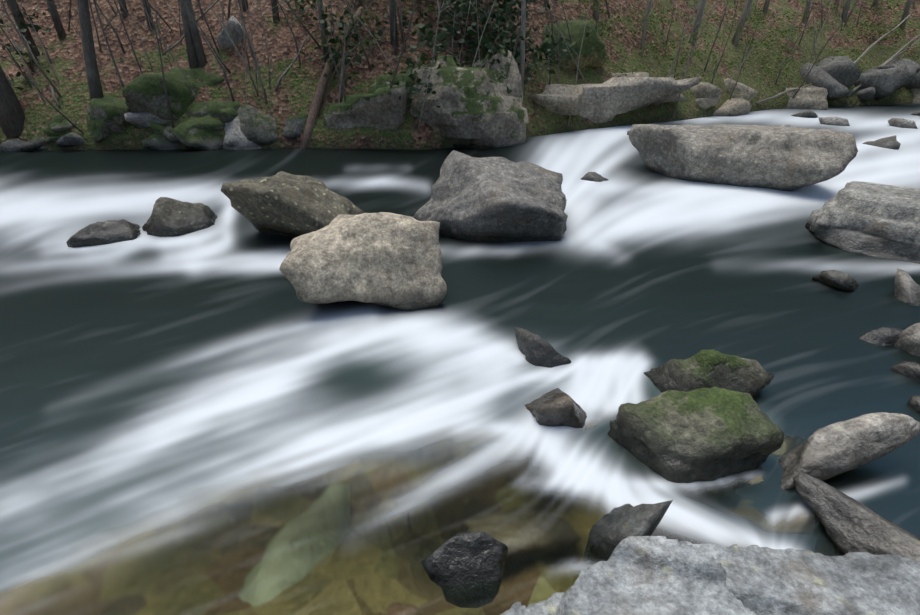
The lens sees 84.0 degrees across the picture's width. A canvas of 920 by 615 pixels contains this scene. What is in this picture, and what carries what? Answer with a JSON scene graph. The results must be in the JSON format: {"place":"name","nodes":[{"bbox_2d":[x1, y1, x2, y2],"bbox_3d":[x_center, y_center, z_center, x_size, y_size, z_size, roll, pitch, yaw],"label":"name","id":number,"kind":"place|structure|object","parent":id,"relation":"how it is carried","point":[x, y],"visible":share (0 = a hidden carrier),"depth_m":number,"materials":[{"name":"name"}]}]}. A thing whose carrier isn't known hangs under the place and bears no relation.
{"place":"outdoors","nodes":[
{"label":"outdoors","id":0,"kind":"place"},
{"bbox_2d":[0,104,919,614],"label":"river water","id":1,"kind":"structure","parent":0,"point":[218,418],"depth_m":2.89,"materials":[{"name":"white liquid"}]},
{"bbox_2d":[66,219,140,247],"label":"rock","id":2,"kind":"object","parent":1,"relation":"in","point":[105,232],"visible":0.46,"depth_m":4.69,"materials":[{"name":"grey stone"}]},
{"bbox_2d":[142,197,216,236],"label":"rock","id":3,"kind":"object","parent":1,"relation":"in","point":[169,217],"visible":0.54,"depth_m":4.91,"materials":[{"name":"grey stone"}]},
{"bbox_2d":[221,171,364,237],"bbox_3d":[-1.496,-0.849,4.839,1.287,0.772,0.905,0,28,1],"label":"rock","id":4,"kind":"object","parent":1,"relation":"in","point":[286,204],"visible":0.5,"depth_m":4.59,"materials":[{"name":"grey stone"}]},
{"bbox_2d":[279,212,446,310],"bbox_3d":[-0.689,-0.303,3.770,1.095,0.852,0.839,-5,28,-9],"label":"rock","id":5,"kind":"object","parent":1,"relation":"in","point":[392,260],"visible":0.98,"depth_m":3.46,"materials":[{"name":"grey stone"}]},
{"bbox_2d":[421,531,507,585],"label":"rock","id":6,"kind":"object","parent":1,"relation":"in","point":[461,558],"visible":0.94,"depth_m":1.83,"materials":[{"name":"black stone"}]},
{"bbox_2d":[413,150,567,241],"bbox_3d":[0.286,-0.989,5.000,1.520,0.965,1.185,0,28,1],"label":"rock","id":7,"kind":"object","parent":1,"relation":"in","point":[489,199],"visible":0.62,"depth_m":4.70,"materials":[{"name":"grey stone"}]},
{"bbox_2d":[515,326,570,367],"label":"rock","id":8,"kind":"object","parent":1,"relation":"in","point":[535,350],"visible":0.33,"depth_m":2.97,"materials":[{"name":"grey stone"}]},
{"bbox_2d":[524,388,586,427],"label":"rock","id":9,"kind":"object","parent":1,"relation":"in","point":[555,407],"visible":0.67,"depth_m":2.51,"materials":[{"name":"grey stone"}]},
{"bbox_2d":[581,172,607,181],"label":"rock","id":10,"kind":"object","parent":1,"relation":"on","point":[593,176],"visible":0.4,"depth_m":6.44,"materials":[{"name":"grey stone"}]},
{"bbox_2d":[589,500,672,559],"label":"rock","id":11,"kind":"object","parent":1,"relation":"in","point":[612,530],"visible":0.52,"depth_m":1.87,"materials":[{"name":"grey stone"}]},
{"bbox_2d":[608,386,783,482],"bbox_3d":[1.086,0.601,2.333,0.746,0.359,0.380,0,28,1],"label":"rock","id":12,"kind":"object","parent":1,"relation":"in","point":[704,434],"visible":0.81,"depth_m":2.26,"materials":[{"name":"grey stone"}]},
{"bbox_2d":[644,350,774,396],"bbox_3d":[1.346,0.345,2.770,0.565,0.394,0.448,-9,29,-17],"label":"rock","id":13,"kind":"object","parent":1,"relation":"in","point":[709,369],"visible":0.5,"depth_m":2.64,"materials":[{"name":"grey stone"}]},
{"bbox_2d":[500,536,919,614],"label":"slab rock","id":14,"kind":"object","parent":1,"relation":"in","point":[647,575],"visible":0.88,"depth_m":1.47,"materials":[{"name":"grey stone"}]},
{"bbox_2d":[629,124,857,190],"bbox_3d":[3.378,-1.859,6.471,2.208,0.874,1.815,0,28,1],"label":"rock","id":15,"kind":"object","parent":1,"relation":"in","point":[779,158],"visible":0.81,"depth_m":6.05,"materials":[{"name":"grey stone"}]},
{"bbox_2d":[791,110,817,117],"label":"rock","id":16,"kind":"object","parent":1,"relation":"on","point":[808,114],"visible":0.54,"depth_m":11.35,"materials":[{"name":"grey stone"}]},
{"bbox_2d":[818,117,849,125],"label":"rock","id":17,"kind":"object","parent":1,"relation":"on","point":[837,121],"visible":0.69,"depth_m":10.42,"materials":[{"name":"grey stone"}]},
{"bbox_2d":[812,270,858,290],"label":"rock","id":18,"kind":"object","parent":1,"relation":"in","point":[840,280],"visible":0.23,"depth_m":3.83,"materials":[{"name":"grey stone"}]},
{"bbox_2d":[779,412,919,489],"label":"rock","id":19,"kind":"object","parent":1,"relation":"in","point":[829,451],"visible":0.98,"depth_m":2.19,"materials":[{"name":"grey stone"}]},
{"bbox_2d":[793,472,919,561],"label":"rock","id":20,"kind":"object","parent":1,"relation":"on","point":[850,524],"visible":0.75,"depth_m":1.93,"materials":[{"name":"grey stone"}]},
{"bbox_2d":[805,181,919,263],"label":"rock","id":21,"kind":"object","parent":1,"relation":"in","point":[875,219],"visible":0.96,"depth_m":4.46,"materials":[{"name":"grey stone"}]},
{"bbox_2d":[859,327,902,345],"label":"rock","id":22,"kind":"object","parent":1,"relation":"in","point":[883,336],"visible":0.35,"depth_m":3.15,"materials":[{"name":"grey stone"}]},
{"bbox_2d":[862,135,900,149],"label":"rock","id":23,"kind":"object","parent":1,"relation":"on","point":[891,142],"visible":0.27,"depth_m":8.34,"materials":[{"name":"grey stone"}]},
{"bbox_2d":[888,118,917,128],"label":"rock","id":24,"kind":"object","parent":1,"relation":"on","point":[900,122],"visible":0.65,"depth_m":10.12,"materials":[{"name":"grey stone"}]},
{"bbox_2d":[891,361,919,380],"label":"rock","id":25,"kind":"object","parent":1,"relation":"in","point":[909,369],"visible":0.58,"depth_m":2.85,"materials":[{"name":"grey stone"}]},
{"bbox_2d":[893,268,919,305],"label":"rock","id":26,"kind":"object","parent":1,"relation":"in","point":[906,288],"visible":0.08,"depth_m":3.67,"materials":[{"name":"grey stone"}]},
{"bbox_2d":[894,323,919,356],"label":"rock","id":27,"kind":"object","parent":1,"relation":"in","point":[908,341],"visible":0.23,"depth_m":3.06,"materials":[{"name":"grey stone"}]},
{"bbox_2d":[909,395,919,412],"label":"rock","id":28,"kind":"object","parent":1,"relation":"in","point":[914,402],"visible":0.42,"depth_m":2.62,"materials":[{"name":"grey stone"}]},
{"bbox_2d":[0,0,919,150],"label":"terrain","id":29,"kind":"structure","parent":0,"point":[292,95],"depth_m":9.21,"materials":[{"name":"brown soil"}]},
{"bbox_2d":[0,65,24,136],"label":"tree","id":30,"kind":"object","parent":29,"relation":"on","point":[12,116],"visible":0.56,"depth_m":8.31,"materials":[{"name":"grey plant"}]},
{"bbox_2d":[7,0,39,58],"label":"tree","id":31,"kind":"object","parent":29,"relation":"on","point":[13,5],"visible":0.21,"depth_m":8.73,"materials":[{"name":"grey plant"}]},
{"bbox_2d":[0,138,47,151],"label":"bank rock","id":32,"kind":"object","parent":29,"relation":"on","point":[13,145],"visible":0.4,"depth_m":8.36,"materials":[{"name":"grey stone"}]},
{"bbox_2d":[20,135,44,150],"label":"bank rock","id":33,"kind":"object","parent":32,"relation":"on","point":[36,142],"visible":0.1,"depth_m":8.37,"materials":[{"name":"grey stone"}]},
{"bbox_2d":[44,132,73,142],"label":"bank rock","id":34,"kind":"object","parent":32,"relation":"on","point":[49,139],"visible":0.21,"depth_m":8.43,"materials":[{"name":"green stone"}]},
{"bbox_2d":[51,118,74,131],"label":"bank rock","id":35,"kind":"object","parent":34,"relation":"on","point":[66,125],"visible":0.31,"depth_m":8.40,"materials":[{"name":"grey stone"}]},
{"bbox_2d":[44,113,66,135],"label":"bank rock","id":36,"kind":"object","parent":29,"relation":"on","point":[59,118],"visible":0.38,"depth_m":8.42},
{"bbox_2d":[46,0,65,39],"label":"tree","id":37,"kind":"object","parent":29,"relation":"on","point":[57,22],"visible":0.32,"depth_m":9.04,"materials":[{"name":"grey plant"}]},
{"bbox_2d":[56,132,84,146],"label":"bank rock","id":38,"kind":"object","parent":29,"relation":"on","point":[71,139],"visible":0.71,"depth_m":8.41,"materials":[{"name":"grey stone"}]},
{"bbox_2d":[77,0,103,99],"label":"tree","id":39,"kind":"object","parent":29,"relation":"on","point":[93,78],"visible":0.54,"depth_m":8.11,"materials":[{"name":"grey plant"}]},
{"bbox_2d":[86,112,112,141],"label":"bank rock","id":40,"kind":"object","parent":29,"relation":"on","point":[99,130],"visible":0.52,"depth_m":8.43,"materials":[{"name":"stone"}]},
{"bbox_2d":[86,96,131,133],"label":"bank rock","id":41,"kind":"object","parent":29,"relation":"on","point":[111,110],"visible":0.69,"depth_m":8.34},
{"bbox_2d":[118,0,127,18],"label":"tree","id":42,"kind":"object","parent":29,"relation":"on","point":[124,16],"visible":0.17,"depth_m":9.13,"materials":[{"name":"grey plant"}]},
{"bbox_2d":[124,112,170,127],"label":"bank rock","id":43,"kind":"object","parent":29,"relation":"on","point":[140,120],"visible":0.27,"depth_m":8.43,"materials":[{"name":"grey stone"}]},
{"bbox_2d":[142,0,153,30],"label":"tree","id":44,"kind":"object","parent":29,"relation":"on","point":[147,9],"visible":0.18,"depth_m":9.05,"materials":[{"name":"grey plant"}]},
{"bbox_2d":[150,121,165,132],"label":"bank rock","id":45,"kind":"object","parent":29,"relation":"on","point":[157,128],"visible":0.19,"depth_m":8.42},
{"bbox_2d":[142,133,177,149],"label":"bank rock","id":46,"kind":"object","parent":29,"relation":"on","point":[156,141],"visible":0.33,"depth_m":8.46,"materials":[{"name":"grey stone"}]},
{"bbox_2d":[122,67,199,120],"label":"bank rock","id":47,"kind":"object","parent":29,"relation":"on","point":[143,93],"visible":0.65,"depth_m":8.38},
{"bbox_2d":[161,126,179,142],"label":"bank rock","id":48,"kind":"object","parent":29,"relation":"on","point":[168,136],"visible":0.27,"depth_m":8.48,"materials":[{"name":"grey stone"}]},
{"bbox_2d":[180,0,198,68],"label":"tree","id":49,"kind":"object","parent":29,"relation":"on","point":[192,57],"visible":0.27,"depth_m":8.70,"materials":[{"name":"grey plant"}]},
{"bbox_2d":[167,114,222,149],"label":"bank rock","id":50,"kind":"object","parent":29,"relation":"on","point":[193,138],"visible":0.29,"depth_m":8.43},
{"bbox_2d":[184,0,206,67],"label":"tree","id":51,"kind":"object","parent":29,"relation":"on","point":[200,53],"visible":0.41,"depth_m":8.69,"materials":[{"name":"grey plant"}]},
{"bbox_2d":[178,117,225,130],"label":"bank rock","id":52,"kind":"object","parent":29,"relation":"on","point":[214,124],"visible":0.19,"depth_m":8.50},
{"bbox_2d":[188,67,224,86],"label":"bank rock","id":53,"kind":"object","parent":29,"relation":"on","point":[208,79],"visible":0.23,"depth_m":8.77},
{"bbox_2d":[185,100,240,116],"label":"bank rock","id":54,"kind":"object","parent":29,"relation":"on","point":[212,108],"visible":0.38,"depth_m":8.59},
{"bbox_2d":[219,108,237,122],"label":"bank rock","id":55,"kind":"object","parent":29,"relation":"on","point":[226,115],"visible":0.29,"depth_m":8.48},
{"bbox_2d":[217,16,245,49],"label":"bank rock","id":56,"kind":"object","parent":29,"relation":"on","point":[224,41],"visible":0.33,"depth_m":8.86,"materials":[{"name":"grey stone"}]},
{"bbox_2d":[222,116,261,149],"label":"bank rock","id":57,"kind":"object","parent":29,"relation":"on","point":[235,138],"visible":0.19,"depth_m":8.51,"materials":[{"name":"grey stone"}]},
{"bbox_2d":[241,0,247,11],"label":"tree","id":58,"kind":"object","parent":29,"relation":"on","point":[244,7],"depth_m":9.24,"materials":[{"name":"grey plant"}]},
{"bbox_2d":[237,105,258,140],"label":"bank rock","id":59,"kind":"object","parent":29,"relation":"on","point":[247,114],"visible":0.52,"depth_m":8.49,"materials":[{"name":"grey stone"}]},
{"bbox_2d":[240,114,277,144],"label":"bank rock","id":60,"kind":"object","parent":29,"relation":"on","point":[264,126],"visible":0.23,"depth_m":8.55,"materials":[{"name":"grey stone"}]},
{"bbox_2d":[271,0,279,22],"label":"tree","id":61,"kind":"object","parent":29,"relation":"on","point":[274,3],"visible":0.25,"depth_m":8.98,"materials":[{"name":"grey plant"}]},
{"bbox_2d":[283,114,307,137],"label":"bank rock","id":62,"kind":"object","parent":29,"relation":"on","point":[293,127],"visible":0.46,"depth_m":8.59,"materials":[{"name":"grey stone"}]},
{"bbox_2d":[318,0,328,62],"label":"tree","id":63,"kind":"object","parent":29,"relation":"on","point":[321,12],"visible":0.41,"depth_m":8.60,"materials":[{"name":"grey plant"}]},
{"bbox_2d":[300,6,363,148],"bbox_3d":[-2.198,-3.894,8.796,0.164,2.288,1.847,17,32,29],"label":"trunk","id":64,"kind":"object","parent":29,"relation":"on","point":[316,105],"visible":0.54,"depth_m":8.60,"materials":[{"name":"brown wood"}]},
{"bbox_2d":[321,84,409,130],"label":"bank rock","id":65,"kind":"object","parent":29,"relation":"on","point":[382,108],"visible":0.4,"depth_m":8.41,"materials":[{"name":"grey stone"}]},
{"bbox_2d":[368,73,414,112],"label":"bank rock","id":66,"kind":"object","parent":29,"relation":"on","point":[382,81],"visible":0.12,"depth_m":8.45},
{"bbox_2d":[389,0,397,45],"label":"tree","id":67,"kind":"object","parent":29,"relation":"on","point":[391,5],"visible":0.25,"depth_m":8.80,"materials":[{"name":"grey plant"}]},
{"bbox_2d":[0,0,919,118],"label":"shrub foliage","id":68,"kind":"object","parent":29,"relation":"on","point":[505,7],"visible":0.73,"depth_m":8.97,"materials":[{"name":"green plant"}]},
{"bbox_2d":[0,0,919,133],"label":"sapling branches","id":69,"kind":"object","parent":29,"relation":"on","point":[341,89],"visible":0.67,"depth_m":8.62,"materials":[{"name":"brown plant"}]},
{"bbox_2d":[409,55,528,148],"bbox_3d":[-0.158,-3.611,9.173,2.708,1.657,2.137,0,28,1],"label":"bank rock","id":70,"kind":"object","parent":29,"relation":"on","point":[477,109],"visible":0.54,"depth_m":8.34,"materials":[{"name":"grey stone"}]},
{"bbox_2d":[473,49,522,106],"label":"bank rock","id":71,"kind":"object","parent":29,"relation":"on","point":[512,81],"visible":0.31,"depth_m":8.56,"materials":[{"name":"grey stone"}]},
{"bbox_2d":[519,0,525,91],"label":"tree","id":72,"kind":"object","parent":29,"relation":"on","point":[522,53],"visible":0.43,"depth_m":8.90,"materials":[{"name":"grey plant"}]},
{"bbox_2d":[543,0,547,10],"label":"tree","id":73,"kind":"object","parent":29,"relation":"on","point":[545,2],"depth_m":10.29,"materials":[{"name":"grey plant"}]},
{"bbox_2d":[528,84,584,115],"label":"bank rock","id":74,"kind":"object","parent":29,"relation":"on","point":[562,99],"visible":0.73,"depth_m":9.37,"materials":[{"name":"grey stone"}]},
{"bbox_2d":[543,20,607,69],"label":"bank rock","id":75,"kind":"object","parent":29,"relation":"on","point":[593,47],"visible":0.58,"depth_m":9.91,"materials":[{"name":"green stone"}]},
{"bbox_2d":[593,0,599,21],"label":"tree","id":76,"kind":"object","parent":29,"relation":"on","point":[595,15],"visible":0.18,"depth_m":10.75,"materials":[{"name":"grey plant"}]},
{"bbox_2d":[578,76,700,122],"bbox_3d":[2.890,-4.203,10.634,3.928,1.168,1.787,-5,28,-9],"label":"bank rock","id":77,"kind":"object","parent":29,"relation":"on","point":[605,101],"visible":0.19,"depth_m":9.83,"materials":[{"name":"grey stone"}]},
{"bbox_2d":[639,0,652,56],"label":"tree","id":78,"kind":"object","parent":29,"relation":"on","point":[643,36],"visible":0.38,"depth_m":10.78,"materials":[{"name":"grey plant"}]},
{"bbox_2d":[611,72,687,105],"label":"bank rock","id":79,"kind":"object","parent":29,"relation":"on","point":[675,98],"visible":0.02,"depth_m":10.56,"materials":[{"name":"grey stone"}]},
{"bbox_2d":[689,0,705,45],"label":"tree","id":80,"kind":"object","parent":29,"relation":"on","point":[700,13],"visible":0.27,"depth_m":11.91,"materials":[{"name":"grey plant"}]},
{"bbox_2d":[690,82,721,98],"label":"bank rock","id":81,"kind":"object","parent":29,"relation":"on","point":[708,88],"visible":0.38,"depth_m":11.28,"materials":[{"name":"grey stone"}]},
{"bbox_2d":[695,95,720,108],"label":"bank rock","id":82,"kind":"object","parent":29,"relation":"on","point":[704,103],"visible":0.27,"depth_m":11.33,"materials":[{"name":"grey stone"}]},
{"bbox_2d":[712,98,751,115],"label":"bank rock","id":83,"kind":"object","parent":29,"relation":"on","point":[734,106],"visible":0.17,"depth_m":11.59,"materials":[{"name":"grey stone"}]},
{"bbox_2d":[724,78,756,100],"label":"bank rock","id":84,"kind":"object","parent":29,"relation":"on","point":[740,88],"visible":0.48,"depth_m":11.88,"materials":[{"name":"grey stone"}]},
{"bbox_2d":[732,0,751,45],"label":"tree","id":85,"kind":"object","parent":29,"relation":"on","point":[735,39],"visible":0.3,"depth_m":12.57,"materials":[{"name":"grey plant"}]},
{"bbox_2d":[762,0,769,13],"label":"tree","id":86,"kind":"object","parent":29,"relation":"on","point":[766,4],"depth_m":13.57,"materials":[{"name":"grey plant"}]},
{"bbox_2d":[786,87,827,109],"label":"bank rock","id":87,"kind":"object","parent":29,"relation":"on","point":[808,98],"visible":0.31,"depth_m":12.69,"materials":[{"name":"grey stone"}]},
{"bbox_2d":[802,0,811,23],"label":"tree","id":88,"kind":"object","parent":29,"relation":"on","point":[806,10],"visible":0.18,"depth_m":13.69,"materials":[{"name":"grey plant"}]},
{"bbox_2d":[799,62,849,98],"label":"bank rock","id":89,"kind":"object","parent":29,"relation":"on","point":[818,77],"visible":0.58,"depth_m":12.88,"materials":[{"name":"grey stone"}]},
{"bbox_2d":[817,56,861,87],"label":"bank rock","id":90,"kind":"object","parent":29,"relation":"on","point":[845,71],"visible":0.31,"depth_m":12.90,"materials":[{"name":"grey stone"}]},
{"bbox_2d":[841,0,850,22],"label":"tree","id":91,"kind":"object","parent":29,"relation":"on","point":[845,10],"visible":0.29,"depth_m":14.35,"materials":[{"name":"grey plant"}]},
{"bbox_2d":[856,87,875,100],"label":"bank rock","id":92,"kind":"object","parent":29,"relation":"on","point":[865,94],"visible":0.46,"depth_m":13.23,"materials":[{"name":"grey stone"}]},
{"bbox_2d":[872,0,878,9],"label":"tree","id":93,"kind":"object","parent":29,"relation":"on","point":[874,2],"depth_m":14.81,"materials":[{"name":"grey plant"}]},
{"bbox_2d":[873,64,897,68],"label":"bank rock","id":94,"kind":"object","parent":29,"relation":"on","point":[888,66],"visible":0.12,"depth_m":13.39,"materials":[{"name":"grey stone"}]},
{"bbox_2d":[854,64,919,99],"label":"bank rock","id":95,"kind":"object","parent":29,"relation":"on","point":[885,82],"visible":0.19,"depth_m":13.14,"materials":[{"name":"grey stone"}]},
{"bbox_2d":[888,59,919,88],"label":"bank rock","id":96,"kind":"object","parent":29,"relation":"on","point":[914,83],"visible":0.27,"depth_m":13.76,"materials":[{"name":"grey stone"}]},
{"bbox_2d":[899,0,911,29],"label":"tree","id":97,"kind":"object","parent":29,"relation":"on","point":[907,9],"visible":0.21,"depth_m":14.36,"materials":[{"name":"grey plant"}]},
{"bbox_2d":[911,88,919,103],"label":"bank rock","id":98,"kind":"object","parent":29,"relation":"on","point":[916,93],"visible":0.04,"depth_m":13.79,"materials":[{"name":"grey stone"}]}
]}

